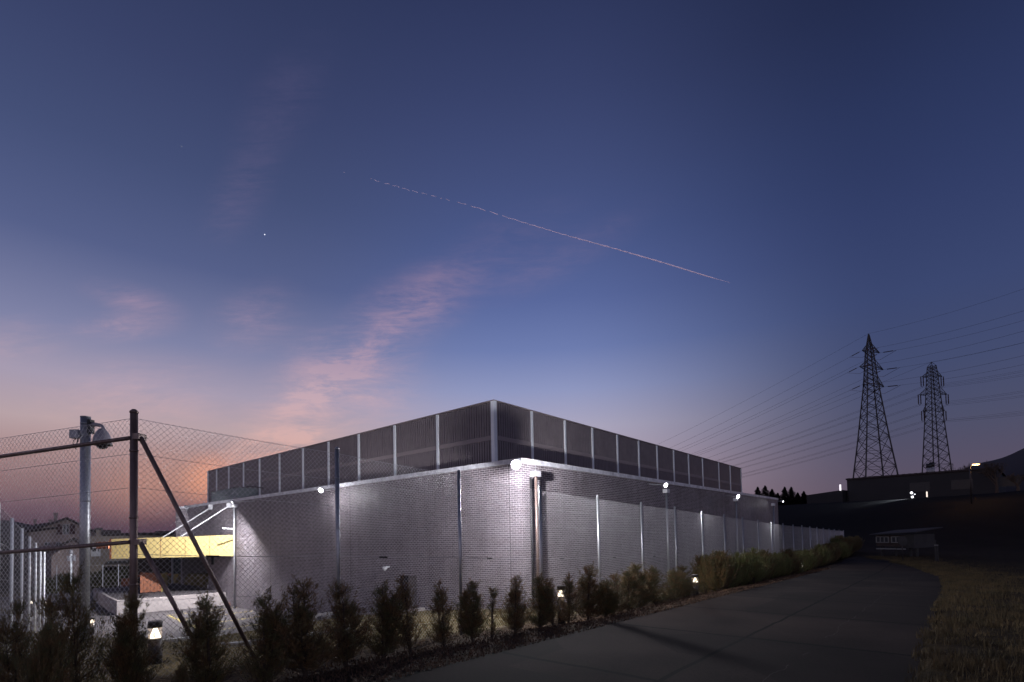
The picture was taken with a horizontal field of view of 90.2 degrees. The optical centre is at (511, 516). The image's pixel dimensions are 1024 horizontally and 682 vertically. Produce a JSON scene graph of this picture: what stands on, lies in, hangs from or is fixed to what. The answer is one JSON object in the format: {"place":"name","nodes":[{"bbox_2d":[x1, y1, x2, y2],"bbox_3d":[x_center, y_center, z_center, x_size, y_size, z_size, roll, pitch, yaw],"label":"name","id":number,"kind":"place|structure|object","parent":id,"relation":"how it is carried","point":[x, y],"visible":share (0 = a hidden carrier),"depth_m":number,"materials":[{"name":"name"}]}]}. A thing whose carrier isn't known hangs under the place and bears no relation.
{"place":"outdoors","nodes":[
{"label":"outdoors","id":0,"kind":"place"},
{"bbox_2d":[0,590,288,638],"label":"yard","id":1,"kind":"structure","parent":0,"point":[176,630],"depth_m":29.05,"materials":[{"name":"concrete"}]},
{"bbox_2d":[67,549,75,582],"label":"camera pole","id":2,"kind":"object","parent":1,"relation":"on","point":[72,557],"visible":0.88,"depth_m":43.86,"materials":[{"name":"grey metal"}]},
{"bbox_2d":[93,583,225,614],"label":"loading platform","id":3,"kind":"structure","parent":1,"relation":"on","point":[182,601],"depth_m":32.49,"materials":[{"name":"concrete"}]},
{"bbox_2d":[98,583,217,599],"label":"platform paving","id":4,"kind":"structure","parent":3,"relation":"on","point":[188,589],"depth_m":35.49,"materials":[{"name":"concrete"}]},
{"bbox_2d":[140,572,166,592],"bbox_3d":[-24.660,4.485,35.791,0.917,1.410,2.800,-1,-2,0],"label":"panel enclosure","id":5,"kind":"object","parent":4,"relation":"on","point":[149,582],"visible":0.73,"depth_m":34.77,"materials":[{"name":"orange"}]},
{"bbox_2d":[138,557,180,582],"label":"loading bay front","id":6,"kind":"object","parent":3,"relation":"on","point":[171,562],"visible":0.16,"depth_m":41.85,"materials":[{"name":"grey metal"}]},
{"bbox_2d":[222,504,236,608],"bbox_3d":[-17.917,2.387,32.416,0.248,6.960,0.815,-3,-2,40],"label":"detector mast","id":7,"kind":"object","parent":1,"relation":"on","point":[233,505],"visible":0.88,"depth_m":32.55,"materials":[{"name":"white metal"}]},
{"bbox_2d":[0,448,1023,681],"bbox_3d":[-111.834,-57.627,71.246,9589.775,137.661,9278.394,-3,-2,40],"label":"ground","id":8,"kind":"structure","parent":0,"point":[984,529],"depth_m":47.10,"materials":[{"name":"brown soil"}]},
{"bbox_2d":[0,588,53,681],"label":"young conifer","id":9,"kind":"object","parent":8,"relation":"on","point":[15,641],"visible":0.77,"depth_m":4.79,"materials":[{"name":"green plant"}]},
{"bbox_2d":[10,618,76,681],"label":"young conifer","id":10,"kind":"object","parent":8,"relation":"on","point":[45,661],"visible":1,"depth_m":4.43,"materials":[{"name":"green plant"}]},
{"bbox_2d":[36,576,61,593],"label":"shrub","id":11,"kind":"object","parent":8,"relation":"on","point":[49,584],"visible":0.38,"depth_m":44.83,"materials":[{"name":"green plant"}]},
{"bbox_2d":[24,513,95,584],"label":"gabled house","id":12,"kind":"structure","parent":8,"relation":"on","point":[36,538],"depth_m":61.33,"materials":[{"name":"tile"}]},
{"bbox_2d":[0,419,129,681],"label":"perimeter fence","id":13,"kind":"object","parent":8,"relation":"on","point":[21,551],"visible":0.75,"depth_m":7.23,"materials":[{"name":"silver metal"}]},
{"bbox_2d":[17,559,114,681],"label":"young conifer","id":14,"kind":"object","parent":8,"relation":"on","point":[49,603],"visible":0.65,"depth_m":5.24,"materials":[{"name":"green plant"}]},
{"bbox_2d":[44,538,92,586],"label":"barn","id":15,"kind":"structure","parent":8,"relation":"on","point":[63,558],"depth_m":50.51,"materials":[{"name":"metal"}]},
{"bbox_2d":[69,416,112,638],"bbox_3d":[-8.399,0.242,10.203,0.731,4.548,0.340,-1,-2,0],"label":"camera pole","id":16,"kind":"object","parent":8,"relation":"on","point":[86,420],"visible":0.79,"depth_m":10.16,"materials":[{"name":"grey metal"}]},
{"bbox_2d":[90,571,107,587],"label":"shrub","id":17,"kind":"object","parent":8,"relation":"on","point":[94,580],"visible":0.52,"depth_m":49.75,"materials":[{"name":"green plant"}]},
{"bbox_2d":[92,569,111,586],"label":"shrub","id":18,"kind":"object","parent":8,"relation":"on","point":[103,576],"visible":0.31,"depth_m":50.37,"materials":[{"name":"green plant"}]},
{"bbox_2d":[101,571,124,586],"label":"shrub","id":19,"kind":"object","parent":8,"relation":"on","point":[114,580],"visible":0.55,"depth_m":50.59,"materials":[{"name":"green plant"}]},
{"bbox_2d":[109,565,128,585],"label":"shrub","id":20,"kind":"object","parent":8,"relation":"on","point":[120,569],"visible":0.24,"depth_m":51.27,"materials":[{"name":"green plant"}]},
{"bbox_2d":[96,588,168,681],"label":"young conifer","id":21,"kind":"object","parent":8,"relation":"on","point":[126,642],"visible":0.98,"depth_m":5.50,"materials":[{"name":"green plant"}]},
{"bbox_2d":[90,528,175,581],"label":"beige building","id":22,"kind":"structure","parent":8,"relation":"on","point":[101,556],"depth_m":58.76,"materials":[{"name":"concrete"}]},
{"bbox_2d":[148,620,162,664],"bbox_3d":[-5.622,1.999,8.039,0.190,0.712,0.190,-3,-2,40],"label":"bollard light","id":23,"kind":"object","parent":8,"relation":"on","point":[157,623],"visible":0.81,"depth_m":7.99,"materials":[{"name":"grey metal"}]},
{"bbox_2d":[167,663,193,681],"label":"young conifer","id":24,"kind":"object","parent":8,"relation":"on","point":[180,672],"visible":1,"depth_m":5.35,"materials":[{"name":"green plant"}]},
{"bbox_2d":[168,587,244,681],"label":"young conifer","id":25,"kind":"object","parent":8,"relation":"on","point":[202,654],"visible":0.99,"depth_m":6.27,"materials":[{"name":"green plant"}]},
{"bbox_2d":[225,586,299,681],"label":"young conifer","id":26,"kind":"object","parent":8,"relation":"on","point":[269,617],"visible":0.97,"depth_m":6.22,"materials":[{"name":"green plant"}]},
{"bbox_2d":[254,572,340,677],"bbox_3d":[-2.761,1.401,6.596,1.087,1.366,1.113,0,0,-22],"label":"young conifer","id":27,"kind":"object","parent":8,"relation":"on","point":[307,655],"visible":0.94,"depth_m":6.49,"materials":[{"name":"green plant"}]},
{"bbox_2d":[313,576,375,667],"bbox_3d":[-2.345,1.450,7.074,0.955,1.273,0.920,-1,-2,7],"label":"young conifer","id":28,"kind":"object","parent":8,"relation":"on","point":[349,640],"visible":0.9,"depth_m":6.99,"materials":[{"name":"green plant"}]},
{"bbox_2d":[145,608,579,666],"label":"bank grass","id":29,"kind":"structure","parent":8,"relation":"on","point":[317,624],"depth_m":14.97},
{"bbox_2d":[359,579,415,658],"bbox_3d":[-1.902,1.507,7.590,0.958,1.190,1.034,-4,-4,17],"label":"young conifer","id":30,"kind":"object","parent":8,"relation":"on","point":[390,628],"visible":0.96,"depth_m":7.52,"materials":[{"name":"green plant"}]},
{"bbox_2d":[383,574,435,653],"bbox_3d":[-1.645,1.486,7.949,0.755,1.278,0.614,0,-2,-35],"label":"young conifer","id":31,"kind":"object","parent":8,"relation":"on","point":[409,644],"visible":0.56,"depth_m":7.92,"materials":[{"name":"green plant"}]},
{"bbox_2d":[419,578,468,646],"bbox_3d":[-1.169,1.581,8.429,0.618,1.184,0.765,-2,-2,25],"label":"young conifer","id":32,"kind":"object","parent":8,"relation":"on","point":[441,600],"visible":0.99,"depth_m":8.35,"materials":[{"name":"green plant"}]},
{"bbox_2d":[451,577,490,642],"bbox_3d":[-0.755,1.641,9.037,0.724,1.161,0.796,3,-6,-32],"label":"young conifer","id":33,"kind":"object","parent":8,"relation":"on","point":[472,617],"visible":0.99,"depth_m":8.95,"materials":[{"name":"green plant"}]},
{"bbox_2d":[176,399,779,615],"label":"brick building","id":34,"kind":"structure","parent":8,"relation":"on","point":[490,440],"depth_m":24.16,"materials":[{"name":"grey brick"}]},
{"bbox_2d":[96,503,232,558],"bbox_3d":[-23.913,1.027,36.942,11.179,3.594,7.320,-1,-2,0],"label":"canopy","id":35,"kind":"object","parent":34,"relation":"attached to","point":[182,546],"visible":0.57,"depth_m":33.45,"materials":[{"name":"yellow metal"}]},
{"bbox_2d":[408,576,416,607],"bbox_3d":[-4.179,3.601,21.685,0.620,2.160,0.050,-3,-2,40],"label":"door","id":36,"kind":"structure","parent":34,"relation":"in","point":[412,580],"depth_m":21.66,"materials":[{"name":"grey metal"}]},
{"bbox_2d":[511,460,520,469],"bbox_3d":[0.276,-1.670,16.865,0.294,0.419,1.980,-1,-2,10],"label":"flood light","id":37,"kind":"object","parent":34,"relation":"attached to","point":[515,464],"visible":1,"depth_m":15.93,"materials":[{"name":"grey"}]},
{"bbox_2d":[129,409,843,678],"bbox_3d":[17.594,2.032,33.929,3.953,6.180,70.678,-3,-2,37],"label":"perimeter fence","id":38,"kind":"object","parent":8,"relation":"on","point":[135,438],"visible":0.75,"depth_m":9.60,"materials":[{"name":"silver metal"}]},
{"bbox_2d":[484,586,501,638],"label":"young conifer","id":39,"kind":"object","parent":8,"relation":"on","point":[491,620],"visible":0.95,"depth_m":9.32,"materials":[{"name":"green plant"}]},
{"bbox_2d":[494,572,538,633],"bbox_3d":[0.114,1.652,9.864,0.833,1.196,0.853,0,-1,-35],"label":"young conifer","id":40,"kind":"object","parent":8,"relation":"on","point":[514,607],"visible":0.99,"depth_m":9.81,"materials":[{"name":"green plant"}]},
{"bbox_2d":[211,567,829,681],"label":"leaf litter","id":41,"kind":"object","parent":8,"relation":"on","point":[623,614],"visible":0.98,"depth_m":8.41,"materials":[{"name":"brown plant"}]},
{"bbox_2d":[529,463,540,608],"bbox_3d":[0.817,0.648,17.625,0.362,5.024,0.320,-3,-2,40],"label":"detector mast","id":42,"kind":"object","parent":8,"relation":"on","point":[535,474],"visible":0.57,"depth_m":17.59,"materials":[{"name":"grey metal"}]},
{"bbox_2d":[522,573,566,628],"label":"young conifer","id":43,"kind":"object","parent":8,"relation":"on","point":[544,594],"visible":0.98,"depth_m":10.37,"materials":[{"name":"green plant"}]},
{"bbox_2d":[533,577,568,625],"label":"young conifer","id":44,"kind":"object","parent":8,"relation":"on","point":[553,621],"visible":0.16,"depth_m":10.94,"materials":[{"name":"green plant"}]},
{"bbox_2d":[557,585,564,623],"bbox_3d":[1.252,2.260,12.980,0.200,1.010,0.200,-3,-2,40],"label":"bollard light","id":45,"kind":"object","parent":8,"relation":"on","point":[562,597],"visible":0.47,"depth_m":12.90,"materials":[{"name":"grey metal"}]},
{"bbox_2d":[556,571,587,622],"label":"young conifer","id":46,"kind":"object","parent":8,"relation":"on","point":[569,608],"visible":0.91,"depth_m":11.07,"materials":[{"name":"green plant"}]},
{"bbox_2d":[560,561,614,620],"bbox_3d":[1.865,1.740,12.080,1.249,1.437,1.220,0,2,39],"label":"young conifer","id":47,"kind":"object","parent":8,"relation":"on","point":[588,584],"visible":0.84,"depth_m":11.98,"materials":[{"name":"green plant"}]},
{"bbox_2d":[586,579,629,616],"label":"young conifer","id":48,"kind":"object","parent":8,"relation":"on","point":[610,595],"visible":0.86,"depth_m":11.99,"materials":[{"name":"green plant"}]},
{"bbox_2d":[604,571,633,613],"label":"young conifer","id":49,"kind":"object","parent":8,"relation":"on","point":[613,577],"visible":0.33,"depth_m":12.94,"materials":[{"name":"green plant"}]},
{"bbox_2d":[612,561,659,607],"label":"young conifer","id":50,"kind":"object","parent":8,"relation":"on","point":[649,591],"visible":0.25,"depth_m":14.28,"materials":[{"name":"green plant"}]},
{"bbox_2d":[619,568,656,610],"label":"young conifer","id":51,"kind":"object","parent":8,"relation":"on","point":[629,584],"visible":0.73,"depth_m":13.56,"materials":[{"name":"green plant"}]},
{"bbox_2d":[642,564,679,603],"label":"young conifer","id":52,"kind":"object","parent":8,"relation":"on","point":[654,575],"visible":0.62,"depth_m":15.08,"materials":[{"name":"green plant"}]},
{"bbox_2d":[663,489,669,586],"bbox_3d":[7.773,0.994,25.477,0.240,5.340,0.320,-3,-2,40],"label":"detector mast","id":53,"kind":"object","parent":8,"relation":"on","point":[665,491],"visible":0.54,"depth_m":25.44,"materials":[{"name":"grey metal"}]},
{"bbox_2d":[657,567,692,600],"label":"young conifer","id":54,"kind":"object","parent":8,"relation":"on","point":[675,581],"visible":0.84,"depth_m":15.83,"materials":[{"name":"green plant"}]},
{"bbox_2d":[667,564,705,596],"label":"young conifer","id":55,"kind":"object","parent":8,"relation":"on","point":[683,569],"visible":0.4,"depth_m":16.66,"materials":[{"name":"green plant"}]},
{"bbox_2d":[692,574,698,595],"bbox_3d":[6.598,2.500,18.360,0.220,0.839,0.220,-3,-2,40],"label":"bollard light","id":56,"kind":"object","parent":8,"relation":"on","point":[694,576],"visible":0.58,"depth_m":18.28,"materials":[{"name":"grey metal"}]},
{"bbox_2d":[690,553,714,592],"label":"young conifer","id":57,"kind":"object","parent":8,"relation":"on","point":[697,570],"visible":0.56,"depth_m":19.96,"materials":[{"name":"green plant"}]},
{"bbox_2d":[696,549,737,590],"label":"young conifer","id":58,"kind":"object","parent":8,"relation":"on","point":[717,562],"visible":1,"depth_m":19.15,"materials":[{"name":"green plant"}]},
{"bbox_2d":[704,550,736,589],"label":"young conifer","id":59,"kind":"object","parent":8,"relation":"on","point":[729,568],"visible":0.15,"depth_m":19.79,"materials":[{"name":"green plant"}]},
{"bbox_2d":[726,560,741,588],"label":"young conifer","id":60,"kind":"object","parent":8,"relation":"on","point":[734,582],"visible":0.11,"depth_m":20.37,"materials":[{"name":"green plant"}]},
{"bbox_2d":[733,498,738,551],"bbox_3d":[14.986,1.274,33.963,0.240,5.597,0.320,-3,-2,40],"label":"detector mast","id":61,"kind":"object","parent":8,"relation":"on","point":[735,499],"visible":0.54,"depth_m":33.95,"materials":[{"name":"grey metal"}]},
{"bbox_2d":[730,554,748,587],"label":"young conifer","id":62,"kind":"object","parent":8,"relation":"on","point":[739,572],"visible":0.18,"depth_m":20.87,"materials":[{"name":"green plant"}]},
{"bbox_2d":[729,549,759,586],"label":"young conifer","id":63,"kind":"object","parent":8,"relation":"on","point":[741,560],"visible":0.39,"depth_m":21.28,"materials":[{"name":"green plant"}]},
{"bbox_2d":[734,547,771,582],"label":"young conifer","id":64,"kind":"object","parent":8,"relation":"on","point":[757,561],"visible":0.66,"depth_m":21.80,"materials":[{"name":"green plant"}]},
{"bbox_2d":[759,548,775,580],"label":"young conifer","id":65,"kind":"object","parent":8,"relation":"on","point":[763,552],"visible":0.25,"depth_m":23.59,"materials":[{"name":"green plant"}]},
{"bbox_2d":[770,555,782,578],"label":"young conifer","id":66,"kind":"object","parent":8,"relation":"on","point":[775,574],"visible":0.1,"depth_m":24.68,"materials":[{"name":"green plant"}]},
{"bbox_2d":[773,551,787,577],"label":"young conifer","id":67,"kind":"object","parent":8,"relation":"on","point":[782,564],"visible":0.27,"depth_m":25.07,"materials":[{"name":"green plant"}]},
{"bbox_2d":[780,487,792,504],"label":"pine tree","id":68,"kind":"object","parent":8,"relation":"on","point":[784,497],"visible":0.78,"depth_m":113.58,"materials":[{"name":"green plant"}]},
{"bbox_2d":[778,551,797,575],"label":"young conifer","id":69,"kind":"object","parent":8,"relation":"on","point":[789,562],"visible":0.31,"depth_m":26.57,"materials":[{"name":"green plant"}]},
{"bbox_2d":[780,548,801,574],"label":"young conifer","id":70,"kind":"object","parent":8,"relation":"on","point":[789,552],"visible":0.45,"depth_m":27.35,"materials":[{"name":"green plant"}]},
{"bbox_2d":[788,487,795,502],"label":"pine tree","id":71,"kind":"object","parent":8,"relation":"on","point":[791,492],"visible":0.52,"depth_m":115.73,"materials":[{"name":"green plant"}]},
{"bbox_2d":[791,492,805,504],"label":"pine tree","id":72,"kind":"object","parent":8,"relation":"on","point":[797,499],"visible":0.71,"depth_m":111.61,"materials":[{"name":"green plant"}]},
{"bbox_2d":[793,552,810,573],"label":"young conifer","id":73,"kind":"object","parent":8,"relation":"on","point":[801,567],"visible":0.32,"depth_m":27.82,"materials":[{"name":"green plant"}]},
{"bbox_2d":[796,550,812,571],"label":"young conifer","id":74,"kind":"object","parent":8,"relation":"on","point":[804,556],"visible":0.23,"depth_m":30.15,"materials":[{"name":"green plant"}]},
{"bbox_2d":[802,549,817,570],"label":"young conifer","id":75,"kind":"object","parent":8,"relation":"on","point":[810,554],"visible":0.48,"depth_m":30.51,"materials":[{"name":"green plant"}]},
{"bbox_2d":[808,549,822,568],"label":"young conifer","id":76,"kind":"object","parent":8,"relation":"on","point":[815,555],"visible":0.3,"depth_m":31.77,"materials":[{"name":"green plant"}]},
{"bbox_2d":[814,543,833,566],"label":"young conifer","id":77,"kind":"object","parent":8,"relation":"on","point":[823,552],"visible":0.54,"depth_m":33.02,"materials":[{"name":"green plant"}]},
{"bbox_2d":[807,485,847,503],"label":"shed","id":78,"kind":"structure","parent":8,"relation":"on","point":[839,495],"depth_m":105.03,"materials":[{"name":"white"}]},
{"bbox_2d":[824,543,840,563],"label":"young conifer","id":79,"kind":"object","parent":8,"relation":"on","point":[831,547],"visible":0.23,"depth_m":36.41,"materials":[{"name":"green plant"}]},
{"bbox_2d":[837,541,851,559],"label":"young conifer","id":80,"kind":"object","parent":8,"relation":"on","point":[845,550],"visible":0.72,"depth_m":40.75,"materials":[{"name":"green plant"}]},
{"bbox_2d":[853,333,897,477],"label":"pylon","id":81,"kind":"object","parent":8,"relation":"on","point":[868,342],"visible":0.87,"depth_m":130.66,"materials":[{"name":"grey metal"}]},
{"bbox_2d":[677,311,1021,444],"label":"power cable","id":82,"kind":"object","parent":81,"relation":"hanging from","point":[853,355],"visible":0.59,"depth_m":129.08,"materials":[{"name":"black metal"}]},
{"bbox_2d":[687,331,1022,448],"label":"power cable","id":83,"kind":"object","parent":81,"relation":"hanging from","point":[859,373],"visible":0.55,"depth_m":128.69,"materials":[{"name":"black metal"}]},
{"bbox_2d":[695,343,1020,452],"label":"power cable","id":84,"kind":"object","parent":81,"relation":"hanging from","point":[855,382],"visible":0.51,"depth_m":133.43,"materials":[{"name":"black metal"}]},
{"bbox_2d":[700,355,1023,454],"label":"power cable","id":85,"kind":"object","parent":81,"relation":"hanging from","point":[868,388],"visible":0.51,"depth_m":128.37,"materials":[{"name":"black metal"}]},
{"bbox_2d":[714,364,1023,455],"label":"power cable","id":86,"kind":"object","parent":81,"relation":"hanging from","point":[881,393],"visible":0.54,"depth_m":132.02,"materials":[{"name":"black metal"}]},
{"bbox_2d":[736,391,1021,464],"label":"power cable","id":87,"kind":"object","parent":81,"relation":"hanging from","point":[873,421],"visible":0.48,"depth_m":189.03,"materials":[{"name":"black metal"}]},
{"bbox_2d":[742,411,1021,473],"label":"power cable","id":88,"kind":"object","parent":81,"relation":"hanging from","point":[869,437],"visible":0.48,"depth_m":198.92,"materials":[{"name":"black metal"}]},
{"bbox_2d":[869,527,942,556],"bbox_3d":[30.976,2.086,40.135,3.400,2.493,3.416,0,-2,-23],"label":"wooden hut","id":89,"kind":"object","parent":8,"relation":"on","point":[916,541],"visible":0.82,"depth_m":39.16,"materials":[{"name":"black"}]},
{"bbox_2d":[876,536,888,542],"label":"window","id":90,"kind":"structure","parent":89,"relation":"in","point":[879,539],"depth_m":40.48,"materials":[{"name":"grey glass"}]},
{"bbox_2d":[846,467,1020,501],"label":"industrial hall","id":91,"kind":"structure","parent":8,"relation":"on","point":[933,484],"depth_m":95.44,"materials":[{"name":"metal"}]},
{"bbox_2d":[909,482,929,491],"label":"window","id":92,"kind":"structure","parent":91,"relation":"in","point":[921,486],"depth_m":95.84,"materials":[{"name":"black"}]},
{"bbox_2d":[951,479,972,489],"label":"window","id":93,"kind":"structure","parent":91,"relation":"in","point":[965,483],"depth_m":91.54,"materials":[{"name":"black"}]},
{"bbox_2d":[996,476,1020,486],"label":"window","id":94,"kind":"structure","parent":91,"relation":"in","point":[1002,482],"depth_m":87.44,"materials":[{"name":"black"}]},
{"bbox_2d":[918,362,951,471],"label":"pylon","id":95,"kind":"object","parent":8,"relation":"on","point":[925,409],"visible":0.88,"depth_m":170.95,"materials":[{"name":"grey metal"}]},
{"bbox_2d":[716,371,1019,460],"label":"power cable","id":96,"kind":"object","parent":95,"relation":"hanging from","point":[864,408],"visible":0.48,"depth_m":196.18,"materials":[{"name":"black metal"}]},
{"bbox_2d":[723,374,1022,462],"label":"power cable","id":97,"kind":"object","parent":95,"relation":"hanging from","point":[862,415],"visible":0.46,"depth_m":212.22,"materials":[{"name":"black metal"}]},
{"bbox_2d":[742,414,1019,477],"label":"power cable","id":98,"kind":"object","parent":95,"relation":"hanging from","point":[870,442],"visible":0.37,"depth_m":203.14,"materials":[{"name":"black metal"}]},
{"bbox_2d":[741,395,1021,467],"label":"power cable","id":99,"kind":"object","parent":95,"relation":"hanging from","point":[869,430],"visible":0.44,"depth_m":209.92,"materials":[{"name":"black metal"}]},
{"bbox_2d":[860,555,1023,681],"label":"verge grass","id":100,"kind":"structure","parent":8,"relation":"on","point":[990,615],"depth_m":9.68,"materials":[{"name":"green plant"}]},
{"bbox_2d":[969,464,979,503],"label":"street lamp","id":101,"kind":"object","parent":8,"relation":"on","point":[970,482],"visible":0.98,"depth_m":70.10,"materials":[{"name":"grey metal"}]},
{"bbox_2d":[978,461,1005,492],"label":"bare tree","id":102,"kind":"object","parent":8,"relation":"on","point":[988,471],"visible":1,"depth_m":84.15,"materials":[{"name":"black plant"}]},
{"bbox_2d":[1005,473,1023,490],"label":"bare tree","id":103,"kind":"object","parent":8,"relation":"on","point":[1012,479],"visible":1,"depth_m":80.24,"materials":[{"name":"black plant"}]},
{"bbox_2d":[0,0,1023,532],"label":"sky","id":104,"kind":"structure","parent":0,"point":[851,170],"materials":[{"name":"blue"}]},
{"bbox_2d":[375,180,729,282],"bbox_3d":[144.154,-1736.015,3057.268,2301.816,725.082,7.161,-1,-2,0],"label":"vapour trail","id":105,"kind":"object","parent":104,"relation":"in","point":[597,243],"visible":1,"depth_m":3051.48,"materials":[{"name":"pink"}]},
{"bbox_2d":[372,546,946,681],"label":"road","id":106,"kind":"structure","parent":0,"point":[856,619],"depth_m":8.16,"materials":[{"name":"grey asphalt"}]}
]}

